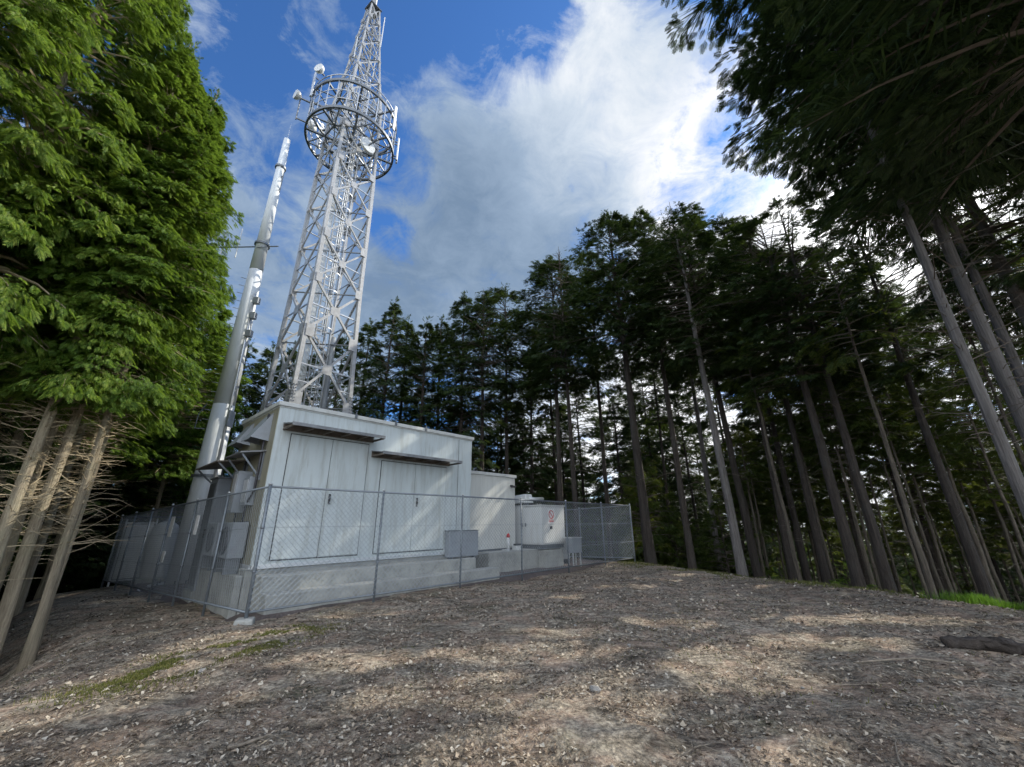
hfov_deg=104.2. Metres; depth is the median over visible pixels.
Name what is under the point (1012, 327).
young cypress tree
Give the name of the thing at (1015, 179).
cypress tree
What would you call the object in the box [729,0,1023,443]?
cypress tree
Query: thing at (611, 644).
scattered moss
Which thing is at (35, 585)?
cypress tree
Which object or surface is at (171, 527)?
sign plate
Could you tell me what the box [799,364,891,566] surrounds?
cypress tree
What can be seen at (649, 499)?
young cypress tree
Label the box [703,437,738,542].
young cypress tree
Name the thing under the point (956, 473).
young cypress tree
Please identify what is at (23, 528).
cypress tree
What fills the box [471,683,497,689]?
dry twig
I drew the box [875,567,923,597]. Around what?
young cypress tree
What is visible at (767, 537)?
young cypress tree
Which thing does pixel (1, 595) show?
cypress tree
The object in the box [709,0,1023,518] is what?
cypress tree
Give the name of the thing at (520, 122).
sky
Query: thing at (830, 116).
cypress tree
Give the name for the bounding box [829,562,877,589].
leafy shrub
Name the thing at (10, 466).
cypress tree
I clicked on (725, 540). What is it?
young cypress tree
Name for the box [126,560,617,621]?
gravel ground
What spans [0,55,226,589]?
cypress tree
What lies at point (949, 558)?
young cypress tree
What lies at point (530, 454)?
cypress tree
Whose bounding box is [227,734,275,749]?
fallen stick
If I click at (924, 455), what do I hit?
young cypress tree
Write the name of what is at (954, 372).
cypress tree
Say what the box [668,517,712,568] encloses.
young cypress tree
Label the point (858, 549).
cypress tree
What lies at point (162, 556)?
sign plate
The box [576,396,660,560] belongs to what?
cypress tree
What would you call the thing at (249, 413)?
cypress tree
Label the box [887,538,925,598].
cypress tree
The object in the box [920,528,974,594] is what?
cypress tree
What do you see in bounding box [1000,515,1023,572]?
young cypress tree
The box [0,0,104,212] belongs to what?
cypress tree
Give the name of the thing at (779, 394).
young cypress tree
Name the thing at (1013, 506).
young cypress tree
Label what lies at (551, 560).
concrete footing
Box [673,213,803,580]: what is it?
cypress tree
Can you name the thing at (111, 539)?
cypress tree
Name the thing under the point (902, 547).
young cypress tree
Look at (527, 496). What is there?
exhaust silencer
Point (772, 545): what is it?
cypress tree
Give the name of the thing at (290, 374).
cypress tree
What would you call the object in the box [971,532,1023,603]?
cypress tree
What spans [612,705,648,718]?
dry twig
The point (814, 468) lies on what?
young cypress tree
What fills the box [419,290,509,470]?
cypress tree
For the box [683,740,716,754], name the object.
fallen stick
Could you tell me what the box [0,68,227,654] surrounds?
cypress tree
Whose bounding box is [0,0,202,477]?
cypress tree
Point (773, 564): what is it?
young cypress tree
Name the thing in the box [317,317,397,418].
cypress tree
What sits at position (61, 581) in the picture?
cypress tree
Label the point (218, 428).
steel monopole
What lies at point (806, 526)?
young cypress tree
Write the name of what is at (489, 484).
shelter
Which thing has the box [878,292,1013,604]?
cypress tree
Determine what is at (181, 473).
cypress tree
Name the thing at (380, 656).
fallen stick
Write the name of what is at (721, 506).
young cypress tree
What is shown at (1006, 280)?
cypress tree
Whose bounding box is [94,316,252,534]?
cypress tree
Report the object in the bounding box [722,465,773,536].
young cypress tree
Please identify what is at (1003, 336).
cypress tree
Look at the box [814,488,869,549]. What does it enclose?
young cypress tree
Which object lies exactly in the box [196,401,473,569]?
equipment shelter
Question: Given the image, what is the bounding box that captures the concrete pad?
[469,548,545,571]
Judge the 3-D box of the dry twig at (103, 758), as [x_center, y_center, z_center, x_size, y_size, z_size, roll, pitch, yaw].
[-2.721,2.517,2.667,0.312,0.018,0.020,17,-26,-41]
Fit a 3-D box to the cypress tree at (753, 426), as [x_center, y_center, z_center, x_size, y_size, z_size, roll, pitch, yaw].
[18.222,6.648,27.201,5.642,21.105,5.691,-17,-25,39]
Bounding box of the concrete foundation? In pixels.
[236,555,468,614]
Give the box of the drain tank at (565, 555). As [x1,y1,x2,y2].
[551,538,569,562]
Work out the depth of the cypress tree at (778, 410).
29.64 m
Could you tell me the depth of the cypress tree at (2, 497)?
13.12 m
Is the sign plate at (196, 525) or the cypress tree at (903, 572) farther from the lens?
the cypress tree at (903, 572)
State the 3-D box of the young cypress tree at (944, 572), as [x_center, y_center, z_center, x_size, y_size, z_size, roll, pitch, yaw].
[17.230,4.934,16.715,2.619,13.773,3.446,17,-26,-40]
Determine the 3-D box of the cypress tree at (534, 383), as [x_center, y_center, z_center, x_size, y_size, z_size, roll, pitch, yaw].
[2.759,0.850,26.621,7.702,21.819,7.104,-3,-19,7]
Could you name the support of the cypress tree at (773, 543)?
on the ground at (619, 741)
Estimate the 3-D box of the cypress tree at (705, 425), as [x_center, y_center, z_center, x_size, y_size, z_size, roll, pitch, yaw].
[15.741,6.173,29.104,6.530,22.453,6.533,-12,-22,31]
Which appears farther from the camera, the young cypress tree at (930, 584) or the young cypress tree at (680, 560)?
the young cypress tree at (680, 560)
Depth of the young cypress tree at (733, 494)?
23.73 m
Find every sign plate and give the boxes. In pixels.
[160,551,165,561]
[167,517,174,536]
[193,515,199,534]
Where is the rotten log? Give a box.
[939,635,1023,655]
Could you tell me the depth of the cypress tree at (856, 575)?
16.07 m
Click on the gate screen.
(139, 567)
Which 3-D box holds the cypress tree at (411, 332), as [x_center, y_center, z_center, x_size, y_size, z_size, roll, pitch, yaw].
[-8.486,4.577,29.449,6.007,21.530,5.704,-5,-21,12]
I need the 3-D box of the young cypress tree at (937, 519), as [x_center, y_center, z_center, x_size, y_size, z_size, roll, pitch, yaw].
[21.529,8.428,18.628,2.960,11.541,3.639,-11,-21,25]
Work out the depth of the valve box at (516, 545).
13.76 m
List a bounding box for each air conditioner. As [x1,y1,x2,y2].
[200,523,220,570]
[214,522,248,574]
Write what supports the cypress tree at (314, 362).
on the ground at (619, 741)
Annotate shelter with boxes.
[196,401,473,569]
[470,467,516,551]
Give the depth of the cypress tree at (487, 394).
33.42 m
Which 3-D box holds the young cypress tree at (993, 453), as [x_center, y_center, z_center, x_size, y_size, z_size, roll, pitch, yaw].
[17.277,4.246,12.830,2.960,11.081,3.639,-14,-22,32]
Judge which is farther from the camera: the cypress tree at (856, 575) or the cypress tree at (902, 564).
the cypress tree at (902, 564)
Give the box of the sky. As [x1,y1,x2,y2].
[0,0,1023,531]
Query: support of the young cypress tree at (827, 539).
on the ground at (619, 741)
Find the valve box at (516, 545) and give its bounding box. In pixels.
[512,543,520,549]
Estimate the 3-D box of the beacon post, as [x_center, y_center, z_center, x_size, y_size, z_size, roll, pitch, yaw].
[-0.183,5.360,13.486,0.200,0.550,0.240,-17,-25,40]
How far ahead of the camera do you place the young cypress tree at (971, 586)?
23.51 m
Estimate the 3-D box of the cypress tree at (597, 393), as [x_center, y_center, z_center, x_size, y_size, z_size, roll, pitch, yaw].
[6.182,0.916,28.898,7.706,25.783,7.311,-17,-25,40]
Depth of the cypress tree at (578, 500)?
46.41 m
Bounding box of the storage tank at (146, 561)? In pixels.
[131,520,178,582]
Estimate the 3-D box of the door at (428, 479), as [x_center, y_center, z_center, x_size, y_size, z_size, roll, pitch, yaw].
[-2.300,3.454,11.182,0.083,2.230,1.073,-17,-25,40]
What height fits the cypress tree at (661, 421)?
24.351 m
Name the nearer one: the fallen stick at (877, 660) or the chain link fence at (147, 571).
the fallen stick at (877, 660)
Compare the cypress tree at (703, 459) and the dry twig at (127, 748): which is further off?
the cypress tree at (703, 459)
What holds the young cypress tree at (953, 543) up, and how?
on the ground at (619, 741)
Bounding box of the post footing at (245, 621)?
[233,616,254,625]
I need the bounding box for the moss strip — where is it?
[13,619,353,716]
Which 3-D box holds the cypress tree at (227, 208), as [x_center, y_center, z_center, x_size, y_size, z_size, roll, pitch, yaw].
[-8.768,-1.521,9.399,3.211,15.523,3.266,9,-21,-25]
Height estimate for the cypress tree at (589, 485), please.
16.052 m
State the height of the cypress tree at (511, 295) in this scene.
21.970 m
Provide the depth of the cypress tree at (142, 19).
7.84 m
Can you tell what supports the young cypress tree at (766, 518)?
on the ground at (619, 741)
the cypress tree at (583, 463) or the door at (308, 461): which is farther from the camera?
the cypress tree at (583, 463)
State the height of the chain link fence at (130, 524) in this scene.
2.688 m
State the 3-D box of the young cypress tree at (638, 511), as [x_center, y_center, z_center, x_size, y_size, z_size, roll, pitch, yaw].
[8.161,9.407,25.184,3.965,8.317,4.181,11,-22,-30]
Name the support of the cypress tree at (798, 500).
on the ground at (619, 741)
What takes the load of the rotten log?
on the ground at (619, 741)
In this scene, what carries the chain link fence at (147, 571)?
on the ground at (619, 741)
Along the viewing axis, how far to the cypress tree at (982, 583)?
14.11 m
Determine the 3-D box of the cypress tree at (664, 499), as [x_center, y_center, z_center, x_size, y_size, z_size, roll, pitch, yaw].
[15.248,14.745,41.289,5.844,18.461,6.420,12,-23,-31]
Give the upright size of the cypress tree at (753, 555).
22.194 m
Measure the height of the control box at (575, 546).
1.050 m
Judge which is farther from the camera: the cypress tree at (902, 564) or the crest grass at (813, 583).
the cypress tree at (902, 564)
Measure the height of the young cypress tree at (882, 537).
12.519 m
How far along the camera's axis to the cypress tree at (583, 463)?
50.24 m
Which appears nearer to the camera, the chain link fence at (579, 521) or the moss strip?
the moss strip
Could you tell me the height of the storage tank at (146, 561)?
2.200 m
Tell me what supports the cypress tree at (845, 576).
on the ground at (619, 741)
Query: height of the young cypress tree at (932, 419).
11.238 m
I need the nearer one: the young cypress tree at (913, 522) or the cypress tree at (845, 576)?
the young cypress tree at (913, 522)
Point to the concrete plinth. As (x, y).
(226, 614)
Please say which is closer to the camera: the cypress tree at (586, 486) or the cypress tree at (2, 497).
the cypress tree at (2, 497)
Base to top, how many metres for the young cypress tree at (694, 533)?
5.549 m
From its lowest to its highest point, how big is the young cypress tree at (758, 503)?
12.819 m
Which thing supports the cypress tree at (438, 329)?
on the ground at (619, 741)
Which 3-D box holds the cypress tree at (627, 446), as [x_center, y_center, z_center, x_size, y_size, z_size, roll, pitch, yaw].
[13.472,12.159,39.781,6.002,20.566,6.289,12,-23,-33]
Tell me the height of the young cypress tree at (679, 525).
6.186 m
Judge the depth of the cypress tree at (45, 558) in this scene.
15.60 m
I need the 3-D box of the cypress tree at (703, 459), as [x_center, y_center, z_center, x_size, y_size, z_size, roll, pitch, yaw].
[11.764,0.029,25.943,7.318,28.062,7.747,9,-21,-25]
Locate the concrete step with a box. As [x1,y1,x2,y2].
[250,557,498,614]
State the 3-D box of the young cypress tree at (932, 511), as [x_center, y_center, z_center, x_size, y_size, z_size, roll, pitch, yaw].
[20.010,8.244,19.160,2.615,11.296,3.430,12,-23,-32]
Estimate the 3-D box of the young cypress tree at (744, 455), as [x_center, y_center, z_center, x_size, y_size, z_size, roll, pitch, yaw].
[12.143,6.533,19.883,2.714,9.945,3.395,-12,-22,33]
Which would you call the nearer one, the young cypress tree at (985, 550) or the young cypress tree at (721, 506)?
the young cypress tree at (985, 550)
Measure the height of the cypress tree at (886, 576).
18.031 m
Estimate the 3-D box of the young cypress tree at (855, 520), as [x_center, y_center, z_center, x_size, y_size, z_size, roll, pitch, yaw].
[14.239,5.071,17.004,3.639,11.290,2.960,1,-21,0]
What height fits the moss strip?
0.266 m
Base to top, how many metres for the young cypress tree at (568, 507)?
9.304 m
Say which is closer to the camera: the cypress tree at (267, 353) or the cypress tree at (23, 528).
the cypress tree at (23, 528)
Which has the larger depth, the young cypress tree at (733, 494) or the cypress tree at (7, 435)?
the young cypress tree at (733, 494)
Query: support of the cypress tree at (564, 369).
on the ground at (619, 741)
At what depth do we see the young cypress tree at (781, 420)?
18.86 m
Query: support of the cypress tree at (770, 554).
on the ground at (619, 741)
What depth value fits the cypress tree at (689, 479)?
36.43 m
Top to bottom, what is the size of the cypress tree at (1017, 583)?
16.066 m
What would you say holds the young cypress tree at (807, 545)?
on the ground at (619, 741)
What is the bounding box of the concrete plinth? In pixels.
[194,568,242,618]
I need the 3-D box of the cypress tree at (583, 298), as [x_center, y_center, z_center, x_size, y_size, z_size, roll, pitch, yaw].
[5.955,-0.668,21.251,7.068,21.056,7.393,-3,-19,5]
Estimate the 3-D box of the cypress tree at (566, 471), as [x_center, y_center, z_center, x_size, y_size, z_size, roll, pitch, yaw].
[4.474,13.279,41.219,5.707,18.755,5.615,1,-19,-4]
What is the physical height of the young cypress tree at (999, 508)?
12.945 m
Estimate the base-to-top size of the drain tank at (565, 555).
0.930 m
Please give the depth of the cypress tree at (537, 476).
38.87 m
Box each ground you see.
[0,533,1023,766]
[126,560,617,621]
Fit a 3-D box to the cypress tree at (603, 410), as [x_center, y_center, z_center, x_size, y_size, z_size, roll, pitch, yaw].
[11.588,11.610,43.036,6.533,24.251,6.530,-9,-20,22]
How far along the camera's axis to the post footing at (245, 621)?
6.63 m
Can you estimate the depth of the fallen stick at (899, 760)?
2.70 m
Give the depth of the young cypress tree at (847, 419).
16.27 m
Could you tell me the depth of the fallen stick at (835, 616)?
6.67 m
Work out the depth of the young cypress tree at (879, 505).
23.79 m
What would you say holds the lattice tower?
on the gravel ground at (166, 599)
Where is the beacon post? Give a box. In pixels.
[502,533,509,550]
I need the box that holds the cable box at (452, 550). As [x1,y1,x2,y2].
[445,530,477,558]
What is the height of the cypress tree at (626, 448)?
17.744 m
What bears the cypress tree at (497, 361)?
on the ground at (619, 741)
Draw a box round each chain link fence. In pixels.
[100,486,267,615]
[106,516,180,579]
[244,482,635,617]
[564,506,633,559]
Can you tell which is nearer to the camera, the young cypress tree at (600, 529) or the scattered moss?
the scattered moss
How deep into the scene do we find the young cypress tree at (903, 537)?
21.75 m
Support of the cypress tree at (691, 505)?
on the ground at (619, 741)
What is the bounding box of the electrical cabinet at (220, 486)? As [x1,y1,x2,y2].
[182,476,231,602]
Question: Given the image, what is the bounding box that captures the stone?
[589,685,601,692]
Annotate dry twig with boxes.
[82,752,135,766]
[109,735,150,756]
[307,740,350,764]
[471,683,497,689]
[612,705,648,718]
[684,736,721,752]
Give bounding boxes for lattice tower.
[259,0,399,413]
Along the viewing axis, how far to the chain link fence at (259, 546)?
9.42 m
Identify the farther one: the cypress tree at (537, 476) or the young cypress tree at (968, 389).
the cypress tree at (537, 476)
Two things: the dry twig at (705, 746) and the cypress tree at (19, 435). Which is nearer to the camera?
the dry twig at (705, 746)
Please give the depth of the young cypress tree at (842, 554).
28.07 m
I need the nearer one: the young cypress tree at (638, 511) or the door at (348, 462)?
the door at (348, 462)
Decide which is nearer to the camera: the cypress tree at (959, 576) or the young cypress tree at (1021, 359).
the young cypress tree at (1021, 359)
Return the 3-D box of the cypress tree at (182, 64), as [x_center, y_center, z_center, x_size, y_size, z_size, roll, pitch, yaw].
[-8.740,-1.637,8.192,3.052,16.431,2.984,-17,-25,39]
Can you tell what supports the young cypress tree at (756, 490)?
on the ground at (619, 741)
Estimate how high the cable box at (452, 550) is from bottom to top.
1.100 m
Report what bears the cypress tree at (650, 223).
on the ground at (619, 741)
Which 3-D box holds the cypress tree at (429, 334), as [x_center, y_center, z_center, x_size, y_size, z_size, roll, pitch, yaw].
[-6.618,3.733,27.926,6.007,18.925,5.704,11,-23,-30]
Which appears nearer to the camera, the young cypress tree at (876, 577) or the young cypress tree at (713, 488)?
the young cypress tree at (876, 577)
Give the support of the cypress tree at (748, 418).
on the ground at (619, 741)
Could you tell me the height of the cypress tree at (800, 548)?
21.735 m
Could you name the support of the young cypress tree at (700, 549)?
on the ground at (619, 741)
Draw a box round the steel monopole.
[136,126,290,591]
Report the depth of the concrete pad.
13.10 m
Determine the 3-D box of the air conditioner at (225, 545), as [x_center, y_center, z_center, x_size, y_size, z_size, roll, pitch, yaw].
[-5.949,3.452,8.409,0.900,0.990,0.313,-17,-25,40]
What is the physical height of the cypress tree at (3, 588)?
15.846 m
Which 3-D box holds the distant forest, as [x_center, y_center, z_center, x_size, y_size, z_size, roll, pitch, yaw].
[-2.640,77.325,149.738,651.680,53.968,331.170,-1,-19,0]
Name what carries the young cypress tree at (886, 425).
on the ground at (619, 741)
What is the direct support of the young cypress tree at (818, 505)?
on the ground at (619, 741)
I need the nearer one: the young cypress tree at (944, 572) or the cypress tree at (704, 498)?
the young cypress tree at (944, 572)
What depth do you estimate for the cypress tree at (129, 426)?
10.40 m
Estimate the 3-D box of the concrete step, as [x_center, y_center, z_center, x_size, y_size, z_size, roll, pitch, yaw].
[-2.743,4.777,9.694,0.860,0.700,6.100,-17,-25,40]
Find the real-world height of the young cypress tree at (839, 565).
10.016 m
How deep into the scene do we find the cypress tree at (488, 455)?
32.20 m
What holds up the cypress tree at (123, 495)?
on the ground at (619, 741)
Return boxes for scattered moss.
[3,568,1017,718]
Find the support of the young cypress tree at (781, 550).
on the ground at (619, 741)
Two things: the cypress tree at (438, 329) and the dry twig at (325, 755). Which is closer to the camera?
the dry twig at (325, 755)
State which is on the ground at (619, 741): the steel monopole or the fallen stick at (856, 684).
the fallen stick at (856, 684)
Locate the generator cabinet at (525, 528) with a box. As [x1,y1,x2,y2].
[515,505,564,548]
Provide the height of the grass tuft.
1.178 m
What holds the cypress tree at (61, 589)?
on the ground at (619, 741)
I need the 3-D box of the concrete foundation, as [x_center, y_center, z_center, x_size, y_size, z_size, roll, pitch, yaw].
[-4.272,5.115,10.642,2.730,0.910,5.850,-17,-25,40]
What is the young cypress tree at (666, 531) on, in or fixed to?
on the ground at (619, 741)
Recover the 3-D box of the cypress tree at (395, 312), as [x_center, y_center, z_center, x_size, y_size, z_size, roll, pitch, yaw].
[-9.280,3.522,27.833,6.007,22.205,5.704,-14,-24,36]
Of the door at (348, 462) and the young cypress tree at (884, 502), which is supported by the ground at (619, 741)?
the young cypress tree at (884, 502)
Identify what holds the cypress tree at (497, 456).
on the ground at (619, 741)
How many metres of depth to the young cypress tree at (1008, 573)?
19.59 m
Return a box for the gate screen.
[107,519,158,586]
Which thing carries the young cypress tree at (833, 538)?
on the ground at (619, 741)
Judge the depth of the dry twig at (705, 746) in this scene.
2.79 m
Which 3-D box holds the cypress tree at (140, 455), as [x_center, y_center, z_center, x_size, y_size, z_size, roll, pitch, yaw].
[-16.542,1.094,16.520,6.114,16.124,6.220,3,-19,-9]
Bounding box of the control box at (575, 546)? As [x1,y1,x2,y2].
[565,537,581,566]
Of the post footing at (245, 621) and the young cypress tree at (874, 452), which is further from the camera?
the young cypress tree at (874, 452)
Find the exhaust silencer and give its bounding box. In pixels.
[515,494,543,504]
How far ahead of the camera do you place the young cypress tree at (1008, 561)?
21.97 m
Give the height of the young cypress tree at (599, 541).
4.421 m
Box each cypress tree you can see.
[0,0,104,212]
[0,0,185,381]
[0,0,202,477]
[0,40,221,583]
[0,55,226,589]
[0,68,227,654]
[0,119,71,520]
[0,130,135,585]
[0,274,75,556]
[0,312,206,599]
[0,399,63,582]
[0,432,90,601]
[0,467,99,601]
[1,427,117,583]
[2,430,148,601]
[3,401,89,577]
[5,104,233,674]
[5,274,229,617]
[7,423,155,576]
[13,118,218,543]
[16,88,244,661]
[25,434,164,602]
[30,415,183,587]
[48,399,223,586]
[57,431,112,592]
[93,286,252,541]
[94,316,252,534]
[126,347,258,523]
[172,338,266,526]
[228,340,284,475]
[236,341,316,458]
[299,348,338,406]
[307,335,361,410]
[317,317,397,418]
[338,295,420,425]
[369,314,436,429]
[375,315,454,430]
[384,314,479,462]
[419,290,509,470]
[431,290,535,472]
[439,381,509,472]
[453,283,559,476]
[472,370,535,505]
[484,415,522,494]
[497,255,603,524]
[497,348,569,504]
[502,390,553,505]
[503,435,548,504]
[507,247,625,557]
[517,302,578,504]
[529,410,588,536]
[534,429,571,505]
[542,250,636,560]
[548,482,582,557]
[550,382,614,556]
[556,209,679,563]
[564,441,602,555]
[565,459,589,540]
[568,500,619,560]
[572,455,612,550]
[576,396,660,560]
[578,473,610,550]
[581,493,621,559]
[588,383,641,491]
[588,520,642,561]
[594,206,730,569]
[605,468,673,565]
[609,416,664,553]
[610,442,684,566]
[612,360,679,524]
[612,409,670,529]
[614,298,698,563]
[614,466,676,564]
[622,201,757,575]
[624,207,724,572]
[636,439,694,546]
[639,406,684,507]
[641,215,762,577]
[645,383,715,539]
[652,434,722,553]
[654,505,713,568]
[660,0,1023,277]
[663,523,735,573]
[668,365,767,573]
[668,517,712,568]
[670,420,724,551]
[670,486,712,563]
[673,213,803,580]
[676,482,722,532]
[684,494,778,576]
[685,475,745,555]
[689,210,895,587]
[697,227,850,584]
[699,519,751,576]
[700,249,824,581]
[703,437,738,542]
[707,466,740,555]
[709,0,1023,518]
[710,433,770,557]
[711,309,803,580]
[711,453,749,540]
[717,195,904,591]
[721,419,771,577]
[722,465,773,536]
[723,363,813,582]
[723,420,780,578]
[725,443,773,578]
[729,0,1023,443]
[731,416,796,552]
[738,487,777,575]
[740,522,779,562]
[741,469,801,575]
[749,366,828,581]
[751,463,804,579]
[755,3,1023,434]
[755,465,809,572]
[756,361,841,583]
[758,493,795,576]
[759,431,841,551]
[759,493,792,579]
[765,412,829,555]
[766,544,800,579]
[777,450,835,578]
[779,187,1023,599]
[780,241,938,585]
[780,464,833,582]
[781,324,871,588]
[786,6,1023,364]
[789,385,883,588]
[789,461,848,584]
[790,331,883,589]
[791,241,937,598]
[792,415,868,584]
[792,497,828,581]
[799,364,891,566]
[799,392,881,589]
[803,494,869,580]
[804,530,847,575]
[812,479,867,566]
[813,360,909,591]
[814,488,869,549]
[818,437,894,573]
[819,495,855,586]
[820,345,945,594]
[823,467,891,582]
[827,324,969,599]
[827,539,876,586]
[844,381,928,598]
[851,492,926,592]
[855,356,956,593]
[858,490,908,591]
[867,449,948,595]
[872,499,940,595]
[875,421,976,592]
[875,461,952,592]
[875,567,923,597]
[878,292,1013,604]
[883,482,952,597]
[886,483,943,549]
[887,369,1001,600]
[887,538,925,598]
[891,459,1023,600]
[895,281,1023,475]
[902,333,1023,571]
[905,387,1021,603]
[910,37,1023,290]
[910,461,993,594]
[912,215,1023,439]
[913,489,966,594]
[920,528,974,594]
[929,415,1023,590]
[933,495,1010,597]
[937,230,1023,369]
[940,530,1002,593]
[949,360,1023,479]
[952,413,1023,563]
[956,448,1023,570]
[956,451,1023,605]
[956,488,1023,605]
[957,428,1023,577]
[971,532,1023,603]
[977,485,1023,569]
[986,473,1023,543]
[1000,348,1023,449]
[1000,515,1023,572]
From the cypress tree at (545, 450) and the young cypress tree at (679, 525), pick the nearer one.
the young cypress tree at (679, 525)
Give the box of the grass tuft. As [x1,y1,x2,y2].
[912,586,1023,610]
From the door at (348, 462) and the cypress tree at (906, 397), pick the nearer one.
the door at (348, 462)
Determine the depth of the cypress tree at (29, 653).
8.23 m
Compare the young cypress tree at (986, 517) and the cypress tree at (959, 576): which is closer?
the young cypress tree at (986, 517)
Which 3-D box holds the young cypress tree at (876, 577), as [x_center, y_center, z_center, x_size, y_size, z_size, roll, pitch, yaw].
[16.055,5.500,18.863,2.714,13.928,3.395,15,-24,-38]
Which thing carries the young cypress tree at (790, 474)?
on the ground at (619, 741)
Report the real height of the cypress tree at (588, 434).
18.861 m
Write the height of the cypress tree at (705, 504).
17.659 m
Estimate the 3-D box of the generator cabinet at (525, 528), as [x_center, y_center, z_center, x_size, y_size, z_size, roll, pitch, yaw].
[0.937,5.438,15.183,1.750,1.500,1.465,-17,-25,40]
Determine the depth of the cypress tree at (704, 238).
19.44 m
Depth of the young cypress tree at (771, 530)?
27.69 m
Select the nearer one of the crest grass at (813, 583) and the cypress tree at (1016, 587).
the crest grass at (813, 583)
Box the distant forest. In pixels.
[685,514,1021,597]
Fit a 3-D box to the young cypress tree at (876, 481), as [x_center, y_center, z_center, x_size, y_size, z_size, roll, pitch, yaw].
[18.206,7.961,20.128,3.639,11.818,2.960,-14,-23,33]
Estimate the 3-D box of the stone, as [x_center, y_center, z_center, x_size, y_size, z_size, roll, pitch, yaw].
[0.773,2.853,3.719,0.088,0.061,0.122,8,-21,-23]
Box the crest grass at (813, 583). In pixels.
[607,560,1015,607]
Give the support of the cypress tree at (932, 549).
on the ground at (619, 741)
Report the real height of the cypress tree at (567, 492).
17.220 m
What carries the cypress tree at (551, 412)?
on the ground at (619, 741)
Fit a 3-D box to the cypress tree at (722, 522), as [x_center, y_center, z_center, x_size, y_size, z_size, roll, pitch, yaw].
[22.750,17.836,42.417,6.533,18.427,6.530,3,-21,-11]
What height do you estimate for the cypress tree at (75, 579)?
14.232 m
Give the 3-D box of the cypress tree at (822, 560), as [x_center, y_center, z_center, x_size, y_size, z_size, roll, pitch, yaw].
[12.367,0.802,18.393,6.628,19.230,6.290,-2,-19,3]
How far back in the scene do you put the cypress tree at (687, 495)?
44.31 m
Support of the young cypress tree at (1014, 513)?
on the ground at (619, 741)
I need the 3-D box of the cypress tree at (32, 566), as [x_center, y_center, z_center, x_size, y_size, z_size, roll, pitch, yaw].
[-14.017,-0.994,13.732,5.733,18.188,5.831,13,-23,-34]
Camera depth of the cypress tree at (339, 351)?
31.82 m
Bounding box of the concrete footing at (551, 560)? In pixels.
[538,549,563,567]
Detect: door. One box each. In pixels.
[270,434,332,559]
[317,440,368,556]
[373,461,415,552]
[410,465,446,550]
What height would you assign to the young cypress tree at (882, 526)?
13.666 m
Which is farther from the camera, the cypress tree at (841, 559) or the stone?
the cypress tree at (841, 559)
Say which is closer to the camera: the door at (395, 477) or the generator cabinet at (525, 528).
the door at (395, 477)
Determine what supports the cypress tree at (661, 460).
on the ground at (619, 741)
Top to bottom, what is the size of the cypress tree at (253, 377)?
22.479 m
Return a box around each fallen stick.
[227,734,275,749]
[341,647,427,657]
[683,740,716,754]
[817,615,861,617]
[828,683,883,685]
[854,657,1023,670]
[888,734,903,766]
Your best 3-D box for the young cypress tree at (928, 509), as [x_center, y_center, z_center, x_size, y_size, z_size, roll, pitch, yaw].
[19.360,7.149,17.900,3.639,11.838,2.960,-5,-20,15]
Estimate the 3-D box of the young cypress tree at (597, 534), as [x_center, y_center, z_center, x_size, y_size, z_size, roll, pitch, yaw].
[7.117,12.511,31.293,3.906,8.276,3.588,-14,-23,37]
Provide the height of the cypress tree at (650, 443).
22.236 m

